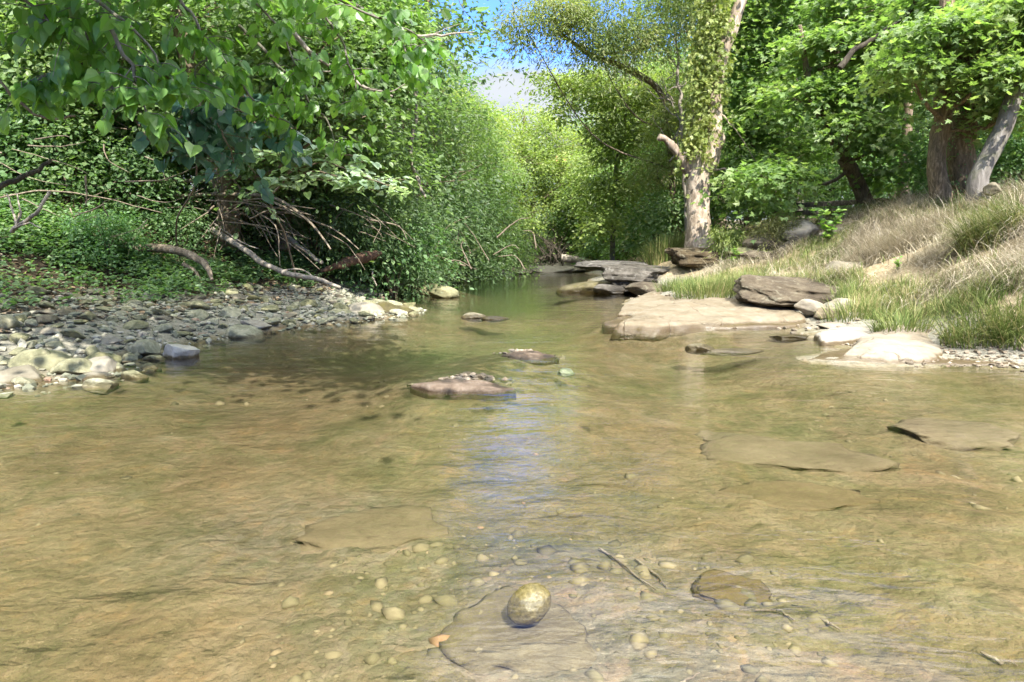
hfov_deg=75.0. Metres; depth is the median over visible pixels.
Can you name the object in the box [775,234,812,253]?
driftwood log
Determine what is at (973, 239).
grass tuft
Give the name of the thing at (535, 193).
dark tree
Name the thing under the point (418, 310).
river stone
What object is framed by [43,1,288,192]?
dark tree
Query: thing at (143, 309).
river stone
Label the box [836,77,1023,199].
dark shrub
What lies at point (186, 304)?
river stone
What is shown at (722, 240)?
fern bush
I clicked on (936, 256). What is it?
dry grass
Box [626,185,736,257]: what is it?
understory shrub
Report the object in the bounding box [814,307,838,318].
rock
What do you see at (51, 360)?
rock
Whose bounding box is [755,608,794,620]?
sunken stick
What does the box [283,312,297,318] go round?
river stone
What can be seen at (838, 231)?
driftwood log
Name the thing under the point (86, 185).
dead branches
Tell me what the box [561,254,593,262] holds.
driftwood log
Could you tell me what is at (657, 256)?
grass tuft
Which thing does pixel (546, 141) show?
box elder
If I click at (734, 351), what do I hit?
rock
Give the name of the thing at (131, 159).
understory shrub
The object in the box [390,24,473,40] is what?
bare branch
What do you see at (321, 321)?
river stone
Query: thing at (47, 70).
dark tree
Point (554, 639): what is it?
sunken stone
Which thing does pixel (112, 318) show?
river stone
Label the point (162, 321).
river stone
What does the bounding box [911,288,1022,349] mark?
grass tuft
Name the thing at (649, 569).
sunken stick
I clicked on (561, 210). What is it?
box elder
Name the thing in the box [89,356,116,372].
rock
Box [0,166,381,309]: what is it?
ground cover
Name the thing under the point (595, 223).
young tree
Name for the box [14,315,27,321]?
river stone
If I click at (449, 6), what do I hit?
broadleaf tree
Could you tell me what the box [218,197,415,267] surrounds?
dead branches
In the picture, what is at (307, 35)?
broadleaf tree
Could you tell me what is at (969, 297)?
grass
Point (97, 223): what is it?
understory shrub
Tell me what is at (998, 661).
sunken stick
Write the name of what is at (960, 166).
vine clad tree
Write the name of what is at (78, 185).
understory shrub
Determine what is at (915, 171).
understory shrub
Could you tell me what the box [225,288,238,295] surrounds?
river stone
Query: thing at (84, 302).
river stone
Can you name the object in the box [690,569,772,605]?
sunken stone
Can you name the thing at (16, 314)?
river stone
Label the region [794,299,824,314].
rock
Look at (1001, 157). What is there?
understory shrub
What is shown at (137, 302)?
river stone
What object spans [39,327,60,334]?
river stone
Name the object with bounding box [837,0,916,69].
bare branch
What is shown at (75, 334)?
river stone
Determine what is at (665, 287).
grass tuft
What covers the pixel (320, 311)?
river stone
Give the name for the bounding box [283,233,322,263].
fallen branch
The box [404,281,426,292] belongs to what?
rock
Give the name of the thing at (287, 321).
river stone
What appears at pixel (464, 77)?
dark tree
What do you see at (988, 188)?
rock
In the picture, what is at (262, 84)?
leaning bank tree
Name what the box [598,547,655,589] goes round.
sunken stick
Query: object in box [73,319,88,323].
river stone
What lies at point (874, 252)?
grass tuft
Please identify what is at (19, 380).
river stone
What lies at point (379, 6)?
bank tree
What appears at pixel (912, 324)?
grass tuft
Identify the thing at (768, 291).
boulder
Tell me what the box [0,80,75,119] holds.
hanging vine
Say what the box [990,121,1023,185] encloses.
understory shrub
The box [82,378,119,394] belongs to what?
river stone
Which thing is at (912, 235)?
grass tuft
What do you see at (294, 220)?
dark shrub
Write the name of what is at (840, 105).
broadleaf tree
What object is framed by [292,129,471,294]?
dark shrub
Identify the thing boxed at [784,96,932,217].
dark shrub
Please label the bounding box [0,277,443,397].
gravel
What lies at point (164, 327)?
river stone
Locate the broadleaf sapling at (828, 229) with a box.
[810,208,846,242]
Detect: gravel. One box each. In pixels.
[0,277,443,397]
[15,376,1022,681]
[407,292,1023,388]
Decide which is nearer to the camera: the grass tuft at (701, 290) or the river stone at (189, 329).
the river stone at (189, 329)
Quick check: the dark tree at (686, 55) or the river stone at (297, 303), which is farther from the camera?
the dark tree at (686, 55)
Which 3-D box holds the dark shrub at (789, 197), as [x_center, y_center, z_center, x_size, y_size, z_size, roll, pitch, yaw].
[8.637,-5.310,24.700,7.607,8.444,9.241,-1,8,-9]
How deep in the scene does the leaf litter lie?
10.53 m
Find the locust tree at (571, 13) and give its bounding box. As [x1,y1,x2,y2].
[470,0,803,257]
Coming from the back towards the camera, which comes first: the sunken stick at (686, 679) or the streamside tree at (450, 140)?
the streamside tree at (450, 140)
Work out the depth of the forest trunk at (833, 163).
26.25 m
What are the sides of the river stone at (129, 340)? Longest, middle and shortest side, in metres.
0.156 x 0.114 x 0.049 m
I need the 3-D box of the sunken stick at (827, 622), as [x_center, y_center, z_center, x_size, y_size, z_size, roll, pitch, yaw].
[1.132,1.006,2.373,0.014,0.020,0.085,-7,11,-41]
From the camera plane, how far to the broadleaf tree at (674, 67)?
29.59 m
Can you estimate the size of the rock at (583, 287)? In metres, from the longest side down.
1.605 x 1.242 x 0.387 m
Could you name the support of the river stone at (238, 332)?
on the ground at (140, 575)
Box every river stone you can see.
[0,315,19,329]
[0,356,9,364]
[7,313,27,316]
[7,348,50,370]
[8,347,26,355]
[9,333,31,343]
[11,377,37,385]
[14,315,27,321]
[16,296,37,303]
[23,318,38,327]
[24,286,46,294]
[25,340,37,348]
[36,314,57,323]
[37,302,54,308]
[38,309,57,314]
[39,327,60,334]
[45,341,64,348]
[49,358,92,373]
[50,323,63,327]
[56,308,76,316]
[60,331,85,338]
[72,293,81,297]
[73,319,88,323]
[78,300,93,304]
[79,311,96,320]
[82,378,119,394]
[84,345,100,355]
[85,352,121,362]
[87,290,98,294]
[88,295,103,300]
[94,300,107,305]
[96,306,111,311]
[99,335,123,343]
[105,316,118,321]
[113,310,128,316]
[116,362,127,371]
[120,370,148,382]
[121,307,132,311]
[122,352,133,359]
[123,320,148,329]
[124,339,136,342]
[126,300,142,306]
[126,339,160,356]
[128,303,139,308]
[130,315,147,319]
[135,307,146,310]
[140,363,161,371]
[141,291,165,298]
[141,368,154,374]
[142,355,166,362]
[145,303,153,307]
[150,308,169,315]
[152,323,174,332]
[154,315,170,320]
[157,320,168,323]
[174,307,183,312]
[178,331,193,336]
[179,302,189,307]
[180,327,194,331]
[187,309,208,319]
[189,301,209,309]
[191,294,206,299]
[210,299,223,302]
[210,318,218,324]
[211,340,226,345]
[212,303,223,306]
[218,306,240,317]
[218,323,227,327]
[224,325,264,342]
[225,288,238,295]
[230,294,245,299]
[234,299,245,303]
[239,306,248,311]
[240,320,272,329]
[242,283,253,291]
[247,295,260,299]
[254,284,262,289]
[260,298,269,302]
[261,305,279,312]
[264,318,280,324]
[281,319,295,324]
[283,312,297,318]
[286,305,299,309]
[287,323,296,327]
[288,286,296,290]
[291,301,300,306]
[296,295,305,299]
[300,299,317,306]
[315,295,324,299]
[315,318,327,324]
[316,309,328,313]
[326,300,336,303]
[326,316,337,321]
[333,303,349,309]
[335,293,344,297]
[349,317,361,323]
[358,311,371,316]
[372,299,385,302]
[386,300,402,305]
[389,309,407,315]
[403,302,415,306]
[408,311,418,317]
[409,307,422,312]
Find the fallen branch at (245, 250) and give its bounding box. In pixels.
[207,223,340,288]
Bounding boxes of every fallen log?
[105,228,213,286]
[320,250,381,272]
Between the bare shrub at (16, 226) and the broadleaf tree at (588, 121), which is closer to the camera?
the bare shrub at (16, 226)
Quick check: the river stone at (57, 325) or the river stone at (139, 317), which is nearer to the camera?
the river stone at (57, 325)
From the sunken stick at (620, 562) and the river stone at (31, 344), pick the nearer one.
the sunken stick at (620, 562)
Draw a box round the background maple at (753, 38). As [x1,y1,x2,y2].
[675,0,860,237]
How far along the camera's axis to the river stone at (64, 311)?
8.02 m
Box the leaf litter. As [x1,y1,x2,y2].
[0,188,356,332]
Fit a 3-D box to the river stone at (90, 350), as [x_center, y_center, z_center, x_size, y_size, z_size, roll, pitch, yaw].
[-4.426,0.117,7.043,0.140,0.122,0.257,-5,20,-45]
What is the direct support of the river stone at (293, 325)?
on the ground at (140, 575)
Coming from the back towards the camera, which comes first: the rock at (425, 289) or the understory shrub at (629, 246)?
the understory shrub at (629, 246)
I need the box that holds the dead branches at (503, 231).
[375,216,536,269]
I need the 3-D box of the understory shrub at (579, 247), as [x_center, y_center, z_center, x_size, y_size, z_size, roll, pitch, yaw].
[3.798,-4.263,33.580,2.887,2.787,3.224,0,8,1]
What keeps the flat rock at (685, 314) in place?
on the ground at (140, 575)
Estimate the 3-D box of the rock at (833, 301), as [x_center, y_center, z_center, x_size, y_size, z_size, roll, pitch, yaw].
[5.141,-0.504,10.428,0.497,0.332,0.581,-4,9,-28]
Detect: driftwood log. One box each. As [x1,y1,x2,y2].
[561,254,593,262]
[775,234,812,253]
[819,227,844,236]
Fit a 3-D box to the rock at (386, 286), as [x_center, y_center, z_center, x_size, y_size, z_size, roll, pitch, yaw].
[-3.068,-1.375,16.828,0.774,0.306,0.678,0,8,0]
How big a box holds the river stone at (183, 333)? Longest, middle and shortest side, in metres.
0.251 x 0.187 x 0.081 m
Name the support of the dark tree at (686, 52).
on the ground at (140, 575)
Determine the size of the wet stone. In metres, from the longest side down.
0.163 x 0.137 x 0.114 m
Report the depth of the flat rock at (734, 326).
9.90 m
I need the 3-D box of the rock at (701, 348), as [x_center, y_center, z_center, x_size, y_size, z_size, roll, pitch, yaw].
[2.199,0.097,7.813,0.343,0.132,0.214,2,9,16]
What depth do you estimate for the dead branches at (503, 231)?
17.74 m
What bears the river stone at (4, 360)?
on the ground at (140, 575)
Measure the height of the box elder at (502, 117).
9.567 m
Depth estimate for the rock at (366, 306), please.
11.40 m
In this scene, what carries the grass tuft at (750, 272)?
on the ground at (140, 575)
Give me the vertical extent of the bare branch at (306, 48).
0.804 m
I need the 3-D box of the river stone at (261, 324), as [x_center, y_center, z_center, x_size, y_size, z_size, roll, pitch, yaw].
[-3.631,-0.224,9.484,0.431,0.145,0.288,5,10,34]
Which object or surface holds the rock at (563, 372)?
in the water
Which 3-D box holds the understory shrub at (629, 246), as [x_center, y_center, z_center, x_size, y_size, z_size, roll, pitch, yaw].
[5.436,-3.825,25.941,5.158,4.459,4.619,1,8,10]
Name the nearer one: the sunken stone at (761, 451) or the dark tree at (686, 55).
the sunken stone at (761, 451)
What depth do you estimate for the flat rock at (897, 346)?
7.16 m
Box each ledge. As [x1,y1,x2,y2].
[574,260,647,269]
[600,264,660,291]
[614,264,670,275]
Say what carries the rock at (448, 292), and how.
in the water
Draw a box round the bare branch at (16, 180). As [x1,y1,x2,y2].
[0,159,51,189]
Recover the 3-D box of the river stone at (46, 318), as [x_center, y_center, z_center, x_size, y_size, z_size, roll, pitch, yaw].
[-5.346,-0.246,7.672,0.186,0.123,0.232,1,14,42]
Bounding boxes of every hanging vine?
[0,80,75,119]
[409,91,425,197]
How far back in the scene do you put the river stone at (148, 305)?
9.60 m
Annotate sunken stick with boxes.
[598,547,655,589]
[635,558,666,587]
[680,672,699,681]
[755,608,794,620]
[819,617,841,630]
[980,651,1017,665]
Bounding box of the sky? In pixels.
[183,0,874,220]
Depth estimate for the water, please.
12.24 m
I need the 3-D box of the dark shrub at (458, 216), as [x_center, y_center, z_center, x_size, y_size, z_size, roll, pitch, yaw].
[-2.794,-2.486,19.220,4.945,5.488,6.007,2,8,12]
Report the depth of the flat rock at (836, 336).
8.33 m
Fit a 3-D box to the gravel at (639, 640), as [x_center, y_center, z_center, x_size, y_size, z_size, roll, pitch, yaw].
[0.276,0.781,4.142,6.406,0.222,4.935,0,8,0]
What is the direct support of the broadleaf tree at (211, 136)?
on the ground at (140, 575)
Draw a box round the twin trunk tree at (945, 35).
[823,0,1023,203]
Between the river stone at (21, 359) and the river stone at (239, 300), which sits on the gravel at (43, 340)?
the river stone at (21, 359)
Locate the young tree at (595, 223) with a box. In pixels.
[509,65,694,261]
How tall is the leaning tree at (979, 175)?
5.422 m
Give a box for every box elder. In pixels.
[400,91,558,255]
[408,73,543,253]
[464,99,590,252]
[518,138,603,250]
[536,136,665,264]
[551,52,763,259]
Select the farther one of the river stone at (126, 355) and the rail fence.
the rail fence
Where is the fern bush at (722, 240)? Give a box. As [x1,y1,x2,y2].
[699,221,747,266]
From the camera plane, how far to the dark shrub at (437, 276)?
15.86 m
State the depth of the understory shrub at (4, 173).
12.09 m
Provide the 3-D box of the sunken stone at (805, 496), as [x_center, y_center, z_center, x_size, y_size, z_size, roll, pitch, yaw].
[1.578,0.881,3.720,0.818,0.091,0.446,-2,8,-12]
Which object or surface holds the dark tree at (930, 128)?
on the ground at (140, 575)
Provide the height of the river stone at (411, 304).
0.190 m
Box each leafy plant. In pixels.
[730,246,742,264]
[893,256,902,268]
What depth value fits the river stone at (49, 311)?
7.96 m
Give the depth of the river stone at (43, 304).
8.22 m
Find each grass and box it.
[654,177,1023,329]
[686,169,1023,314]
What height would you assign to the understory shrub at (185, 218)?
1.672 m
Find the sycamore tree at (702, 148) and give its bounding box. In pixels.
[574,0,812,247]
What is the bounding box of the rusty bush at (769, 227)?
[738,208,802,260]
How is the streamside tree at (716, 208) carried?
on the ground at (140, 575)
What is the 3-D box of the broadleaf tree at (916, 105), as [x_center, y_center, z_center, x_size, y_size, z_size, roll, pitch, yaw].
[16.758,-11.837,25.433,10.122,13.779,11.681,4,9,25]
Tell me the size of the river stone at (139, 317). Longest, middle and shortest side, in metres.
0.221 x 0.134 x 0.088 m
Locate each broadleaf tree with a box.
[0,0,41,48]
[0,0,153,155]
[3,0,504,223]
[132,81,311,260]
[218,0,502,146]
[413,3,472,88]
[537,118,602,214]
[609,0,844,231]
[671,0,925,217]
[838,1,980,185]
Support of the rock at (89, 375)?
on the ground at (140, 575)
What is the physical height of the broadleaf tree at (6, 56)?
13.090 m
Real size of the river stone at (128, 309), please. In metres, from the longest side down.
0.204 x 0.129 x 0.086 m
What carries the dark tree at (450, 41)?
on the ground at (140, 575)
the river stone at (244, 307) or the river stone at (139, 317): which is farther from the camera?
the river stone at (244, 307)
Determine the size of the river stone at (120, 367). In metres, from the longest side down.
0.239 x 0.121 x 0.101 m
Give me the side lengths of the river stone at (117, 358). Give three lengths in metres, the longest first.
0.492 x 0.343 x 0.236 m
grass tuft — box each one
[636,223,686,264]
[653,273,697,291]
[671,269,736,299]
[710,265,779,293]
[812,287,913,322]
[822,223,910,267]
[860,301,953,332]
[886,196,971,252]
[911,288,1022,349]
[916,179,1023,259]
[960,282,1023,350]
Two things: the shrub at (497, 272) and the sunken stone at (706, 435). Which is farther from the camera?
the shrub at (497, 272)
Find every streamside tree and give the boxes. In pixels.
[391,95,515,287]
[395,90,552,286]
[446,159,547,269]
[554,166,624,258]
[580,160,664,260]
[621,115,742,252]
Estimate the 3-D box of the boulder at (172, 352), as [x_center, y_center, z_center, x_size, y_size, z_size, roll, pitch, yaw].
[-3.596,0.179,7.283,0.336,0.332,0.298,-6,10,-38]
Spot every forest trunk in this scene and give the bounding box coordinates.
[790,24,803,218]
[825,52,839,200]
[897,91,912,198]
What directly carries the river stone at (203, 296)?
on the ground at (140, 575)
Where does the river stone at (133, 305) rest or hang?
on the ground at (140, 575)
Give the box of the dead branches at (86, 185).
[0,135,215,257]
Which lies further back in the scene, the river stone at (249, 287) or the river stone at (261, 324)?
the river stone at (249, 287)
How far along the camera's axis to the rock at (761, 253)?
15.74 m
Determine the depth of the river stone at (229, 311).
9.77 m
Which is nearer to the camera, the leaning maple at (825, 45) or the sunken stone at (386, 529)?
the sunken stone at (386, 529)
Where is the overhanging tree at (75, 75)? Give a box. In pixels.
[0,0,489,165]
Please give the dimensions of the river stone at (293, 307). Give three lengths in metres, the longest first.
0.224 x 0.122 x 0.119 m
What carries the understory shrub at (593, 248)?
on the ground at (140, 575)
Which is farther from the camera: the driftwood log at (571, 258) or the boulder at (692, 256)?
the driftwood log at (571, 258)
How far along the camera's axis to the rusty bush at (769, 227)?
16.07 m
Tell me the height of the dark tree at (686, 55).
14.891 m
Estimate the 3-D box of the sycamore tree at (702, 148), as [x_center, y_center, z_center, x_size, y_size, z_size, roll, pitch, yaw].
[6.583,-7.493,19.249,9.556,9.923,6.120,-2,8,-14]
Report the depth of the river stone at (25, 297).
8.44 m
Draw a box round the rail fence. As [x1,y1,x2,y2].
[796,197,889,219]
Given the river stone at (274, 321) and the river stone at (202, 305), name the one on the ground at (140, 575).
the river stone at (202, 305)
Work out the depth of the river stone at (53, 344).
6.96 m
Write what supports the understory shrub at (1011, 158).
on the ground at (140, 575)
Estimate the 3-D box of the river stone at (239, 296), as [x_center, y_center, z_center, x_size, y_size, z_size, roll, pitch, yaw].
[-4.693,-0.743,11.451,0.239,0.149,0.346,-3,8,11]
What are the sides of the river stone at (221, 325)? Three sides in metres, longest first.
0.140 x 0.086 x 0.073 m
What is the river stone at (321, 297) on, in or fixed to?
on the ground at (140, 575)
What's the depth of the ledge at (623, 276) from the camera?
16.67 m
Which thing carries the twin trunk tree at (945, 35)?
on the ground at (140, 575)
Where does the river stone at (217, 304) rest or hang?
on the ground at (140, 575)
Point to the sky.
(501, 89)
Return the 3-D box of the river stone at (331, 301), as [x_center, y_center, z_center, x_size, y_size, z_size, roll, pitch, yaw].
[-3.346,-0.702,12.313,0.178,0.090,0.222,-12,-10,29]
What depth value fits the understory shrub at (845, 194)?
20.60 m
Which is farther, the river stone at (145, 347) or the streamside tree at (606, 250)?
the streamside tree at (606, 250)
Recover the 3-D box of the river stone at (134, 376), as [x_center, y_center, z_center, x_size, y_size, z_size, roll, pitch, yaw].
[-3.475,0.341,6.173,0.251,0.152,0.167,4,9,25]
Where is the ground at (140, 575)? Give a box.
[0,189,1023,681]
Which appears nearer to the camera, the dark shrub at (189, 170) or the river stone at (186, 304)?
the river stone at (186, 304)
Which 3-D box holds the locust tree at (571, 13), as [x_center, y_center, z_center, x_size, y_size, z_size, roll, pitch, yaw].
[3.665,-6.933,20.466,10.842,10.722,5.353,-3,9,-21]
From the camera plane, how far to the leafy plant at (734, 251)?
16.25 m
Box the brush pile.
[527,226,575,265]
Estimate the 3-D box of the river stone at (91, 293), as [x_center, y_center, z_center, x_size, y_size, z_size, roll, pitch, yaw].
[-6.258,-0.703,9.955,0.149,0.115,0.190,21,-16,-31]
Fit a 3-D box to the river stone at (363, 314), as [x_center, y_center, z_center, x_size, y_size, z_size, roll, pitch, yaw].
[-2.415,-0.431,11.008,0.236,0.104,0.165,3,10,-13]
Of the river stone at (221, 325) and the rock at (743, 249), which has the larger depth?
the rock at (743, 249)
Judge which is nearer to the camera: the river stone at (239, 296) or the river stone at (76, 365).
the river stone at (76, 365)
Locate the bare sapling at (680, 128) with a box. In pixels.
[638,18,687,233]
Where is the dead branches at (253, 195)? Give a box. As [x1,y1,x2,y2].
[161,173,330,269]
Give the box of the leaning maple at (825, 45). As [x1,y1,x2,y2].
[690,0,932,251]
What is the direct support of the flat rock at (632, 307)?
on the ground at (140, 575)
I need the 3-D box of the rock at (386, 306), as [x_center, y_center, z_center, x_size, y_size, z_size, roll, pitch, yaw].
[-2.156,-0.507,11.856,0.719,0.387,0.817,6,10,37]
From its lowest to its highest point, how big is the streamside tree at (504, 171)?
9.762 m
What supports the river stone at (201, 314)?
on the ground at (140, 575)
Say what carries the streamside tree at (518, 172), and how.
on the ground at (140, 575)
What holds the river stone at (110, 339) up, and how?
on the ground at (140, 575)
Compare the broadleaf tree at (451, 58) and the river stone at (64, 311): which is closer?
the river stone at (64, 311)
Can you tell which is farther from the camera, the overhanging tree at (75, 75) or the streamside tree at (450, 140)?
the streamside tree at (450, 140)
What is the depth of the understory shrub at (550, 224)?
33.80 m
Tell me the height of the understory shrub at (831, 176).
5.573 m
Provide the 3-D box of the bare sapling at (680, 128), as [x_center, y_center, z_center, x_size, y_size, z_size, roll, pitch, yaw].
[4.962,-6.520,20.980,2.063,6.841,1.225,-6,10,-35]
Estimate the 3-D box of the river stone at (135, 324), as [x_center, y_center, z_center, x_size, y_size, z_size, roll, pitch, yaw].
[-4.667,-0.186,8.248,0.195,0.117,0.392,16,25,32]
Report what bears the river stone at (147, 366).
on the ground at (140, 575)
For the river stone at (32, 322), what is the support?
on the ground at (140, 575)
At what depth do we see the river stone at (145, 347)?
7.27 m
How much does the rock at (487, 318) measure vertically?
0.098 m
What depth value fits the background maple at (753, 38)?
19.92 m
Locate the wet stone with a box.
[507,583,550,624]
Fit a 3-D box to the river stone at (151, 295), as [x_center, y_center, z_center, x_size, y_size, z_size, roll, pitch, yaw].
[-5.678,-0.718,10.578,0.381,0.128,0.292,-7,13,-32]
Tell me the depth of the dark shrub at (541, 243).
32.64 m
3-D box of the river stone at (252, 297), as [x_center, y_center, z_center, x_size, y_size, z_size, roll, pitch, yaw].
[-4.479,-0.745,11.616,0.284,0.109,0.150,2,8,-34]
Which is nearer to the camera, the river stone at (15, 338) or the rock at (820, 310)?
the river stone at (15, 338)
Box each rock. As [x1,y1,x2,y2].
[0,364,43,386]
[14,349,72,370]
[81,372,118,381]
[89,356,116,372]
[329,308,351,312]
[349,302,383,312]
[377,281,403,290]
[377,301,414,313]
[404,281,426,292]
[410,379,515,400]
[416,283,441,296]
[429,286,458,300]
[461,312,484,321]
[479,316,509,321]
[502,350,558,365]
[506,267,532,273]
[529,266,573,271]
[556,281,609,297]
[557,368,574,376]
[570,265,586,271]
[593,284,629,295]
[602,316,805,333]
[610,297,805,341]
[618,289,677,316]
[625,281,664,295]
[685,343,713,354]
[706,348,763,355]
[729,247,751,255]
[738,250,774,259]
[742,234,782,250]
[769,334,808,341]
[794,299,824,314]
[809,348,1017,365]
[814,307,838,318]
[814,327,876,346]
[816,322,845,328]
[825,261,867,273]
[827,298,857,311]
[843,325,942,363]
[983,182,1001,195]
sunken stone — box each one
[292,505,448,552]
[439,586,596,673]
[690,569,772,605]
[694,430,746,441]
[700,435,899,472]
[718,480,879,511]
[887,418,1019,451]
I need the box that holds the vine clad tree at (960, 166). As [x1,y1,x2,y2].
[834,0,1021,199]
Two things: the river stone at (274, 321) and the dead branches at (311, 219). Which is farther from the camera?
the dead branches at (311, 219)
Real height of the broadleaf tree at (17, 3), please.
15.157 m
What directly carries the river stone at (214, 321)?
on the ground at (140, 575)
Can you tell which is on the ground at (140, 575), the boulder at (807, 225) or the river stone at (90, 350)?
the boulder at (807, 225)
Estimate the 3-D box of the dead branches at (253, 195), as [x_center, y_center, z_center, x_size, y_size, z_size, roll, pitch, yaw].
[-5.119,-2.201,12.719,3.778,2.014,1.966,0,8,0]
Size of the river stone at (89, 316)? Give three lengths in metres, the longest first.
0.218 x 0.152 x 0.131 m
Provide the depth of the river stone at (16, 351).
6.60 m
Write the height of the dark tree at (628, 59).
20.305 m
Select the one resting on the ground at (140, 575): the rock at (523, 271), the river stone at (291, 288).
the river stone at (291, 288)
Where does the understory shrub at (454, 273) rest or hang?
on the ground at (140, 575)
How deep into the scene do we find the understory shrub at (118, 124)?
13.15 m
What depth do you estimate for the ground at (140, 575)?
3.59 m
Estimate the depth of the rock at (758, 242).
16.05 m
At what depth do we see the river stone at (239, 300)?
10.94 m
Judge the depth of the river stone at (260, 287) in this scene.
12.50 m
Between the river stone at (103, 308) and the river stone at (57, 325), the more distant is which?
the river stone at (103, 308)
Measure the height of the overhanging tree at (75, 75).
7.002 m
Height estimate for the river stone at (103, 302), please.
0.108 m
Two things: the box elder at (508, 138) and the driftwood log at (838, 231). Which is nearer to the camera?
the driftwood log at (838, 231)
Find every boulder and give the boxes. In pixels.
[163,344,199,365]
[665,247,728,267]
[732,274,838,306]
[781,219,818,241]
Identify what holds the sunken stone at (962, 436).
on the ground at (140, 575)
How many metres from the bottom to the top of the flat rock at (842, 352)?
0.369 m
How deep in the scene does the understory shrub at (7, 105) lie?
13.85 m
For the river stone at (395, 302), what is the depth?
12.00 m
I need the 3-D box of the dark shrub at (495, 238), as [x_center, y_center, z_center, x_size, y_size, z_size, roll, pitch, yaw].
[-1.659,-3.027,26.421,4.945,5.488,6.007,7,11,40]
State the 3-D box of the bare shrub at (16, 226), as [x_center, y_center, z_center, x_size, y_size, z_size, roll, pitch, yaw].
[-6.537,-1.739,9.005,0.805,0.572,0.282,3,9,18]
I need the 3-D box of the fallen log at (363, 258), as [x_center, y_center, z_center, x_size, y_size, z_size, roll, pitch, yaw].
[-3.380,-1.681,14.056,1.290,0.455,0.266,-4,9,-29]
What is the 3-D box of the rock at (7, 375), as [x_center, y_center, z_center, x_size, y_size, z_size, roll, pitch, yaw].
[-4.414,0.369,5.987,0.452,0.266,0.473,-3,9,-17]
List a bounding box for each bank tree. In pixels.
[0,0,449,262]
[244,0,465,252]
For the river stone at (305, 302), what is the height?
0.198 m
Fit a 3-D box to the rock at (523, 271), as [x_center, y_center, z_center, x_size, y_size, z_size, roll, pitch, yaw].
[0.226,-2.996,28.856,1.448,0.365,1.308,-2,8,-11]
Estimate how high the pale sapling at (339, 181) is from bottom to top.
2.233 m
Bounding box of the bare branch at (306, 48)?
[293,32,404,96]
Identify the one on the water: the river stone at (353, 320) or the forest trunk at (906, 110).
the river stone at (353, 320)
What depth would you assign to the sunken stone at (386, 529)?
3.17 m
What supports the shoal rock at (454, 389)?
on the ground at (140, 575)
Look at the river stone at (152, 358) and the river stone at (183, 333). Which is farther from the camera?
the river stone at (183, 333)
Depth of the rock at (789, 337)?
8.65 m
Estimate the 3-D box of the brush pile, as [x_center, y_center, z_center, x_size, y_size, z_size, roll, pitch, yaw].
[1.778,-4.500,31.648,2.759,1.883,2.135,0,8,0]
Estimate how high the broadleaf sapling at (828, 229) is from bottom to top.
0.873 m
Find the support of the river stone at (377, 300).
on the ground at (140, 575)
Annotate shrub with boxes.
[0,42,184,175]
[0,52,216,212]
[0,74,112,205]
[0,95,141,216]
[6,191,50,233]
[44,200,169,281]
[51,27,310,243]
[64,131,216,245]
[98,58,403,277]
[130,200,223,259]
[173,62,451,279]
[202,133,419,294]
[252,154,440,300]
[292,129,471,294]
[307,192,476,308]
[322,211,473,305]
[377,159,501,289]
[378,231,469,283]
[427,177,529,294]
[437,202,534,276]
[467,269,515,276]
[480,236,537,269]
[493,220,562,265]
[524,204,601,264]
[562,231,606,263]
[567,202,654,263]
[599,186,684,272]
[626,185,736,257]
[637,83,852,230]
[728,150,852,220]
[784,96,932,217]
[809,128,946,215]
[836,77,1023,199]
[874,140,1001,198]
[887,122,1023,197]
[989,125,1023,185]
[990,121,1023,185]
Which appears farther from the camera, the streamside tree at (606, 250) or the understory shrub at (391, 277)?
the streamside tree at (606, 250)
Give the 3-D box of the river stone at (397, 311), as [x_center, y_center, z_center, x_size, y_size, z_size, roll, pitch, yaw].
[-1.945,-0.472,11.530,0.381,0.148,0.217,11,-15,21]
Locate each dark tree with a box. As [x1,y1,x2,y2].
[0,0,247,196]
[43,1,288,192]
[211,0,555,262]
[345,11,500,180]
[507,148,563,231]
[528,24,676,184]
[637,27,745,227]
[654,18,840,223]
[757,4,980,198]
[901,105,1023,180]
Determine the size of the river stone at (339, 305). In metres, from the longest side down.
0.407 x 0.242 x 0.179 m
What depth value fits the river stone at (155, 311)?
9.03 m
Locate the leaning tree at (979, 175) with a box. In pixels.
[906,4,1023,205]
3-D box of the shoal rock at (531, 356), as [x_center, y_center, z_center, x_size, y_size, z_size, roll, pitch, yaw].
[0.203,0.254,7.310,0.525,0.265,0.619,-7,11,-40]
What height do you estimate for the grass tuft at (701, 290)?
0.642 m
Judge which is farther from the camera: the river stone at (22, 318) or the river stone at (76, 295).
the river stone at (76, 295)
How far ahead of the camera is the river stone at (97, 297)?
9.61 m
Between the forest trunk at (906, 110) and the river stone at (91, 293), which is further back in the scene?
the forest trunk at (906, 110)
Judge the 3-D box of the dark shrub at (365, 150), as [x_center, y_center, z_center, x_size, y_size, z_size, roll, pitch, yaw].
[-5.392,-3.534,16.582,7.855,7.177,6.466,3,9,18]
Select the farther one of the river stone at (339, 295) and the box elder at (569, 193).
the box elder at (569, 193)
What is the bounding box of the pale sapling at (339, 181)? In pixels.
[232,137,415,284]
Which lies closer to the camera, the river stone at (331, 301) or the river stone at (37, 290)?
the river stone at (37, 290)
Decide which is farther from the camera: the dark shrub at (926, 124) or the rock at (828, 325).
the dark shrub at (926, 124)
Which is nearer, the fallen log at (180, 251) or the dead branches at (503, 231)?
the fallen log at (180, 251)
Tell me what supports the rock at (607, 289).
on the ground at (140, 575)
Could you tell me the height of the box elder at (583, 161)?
9.758 m
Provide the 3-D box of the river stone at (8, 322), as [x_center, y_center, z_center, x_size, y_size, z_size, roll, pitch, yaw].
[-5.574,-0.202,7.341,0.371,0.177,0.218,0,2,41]
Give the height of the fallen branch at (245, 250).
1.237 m
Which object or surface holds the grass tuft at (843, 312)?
on the ground at (140, 575)

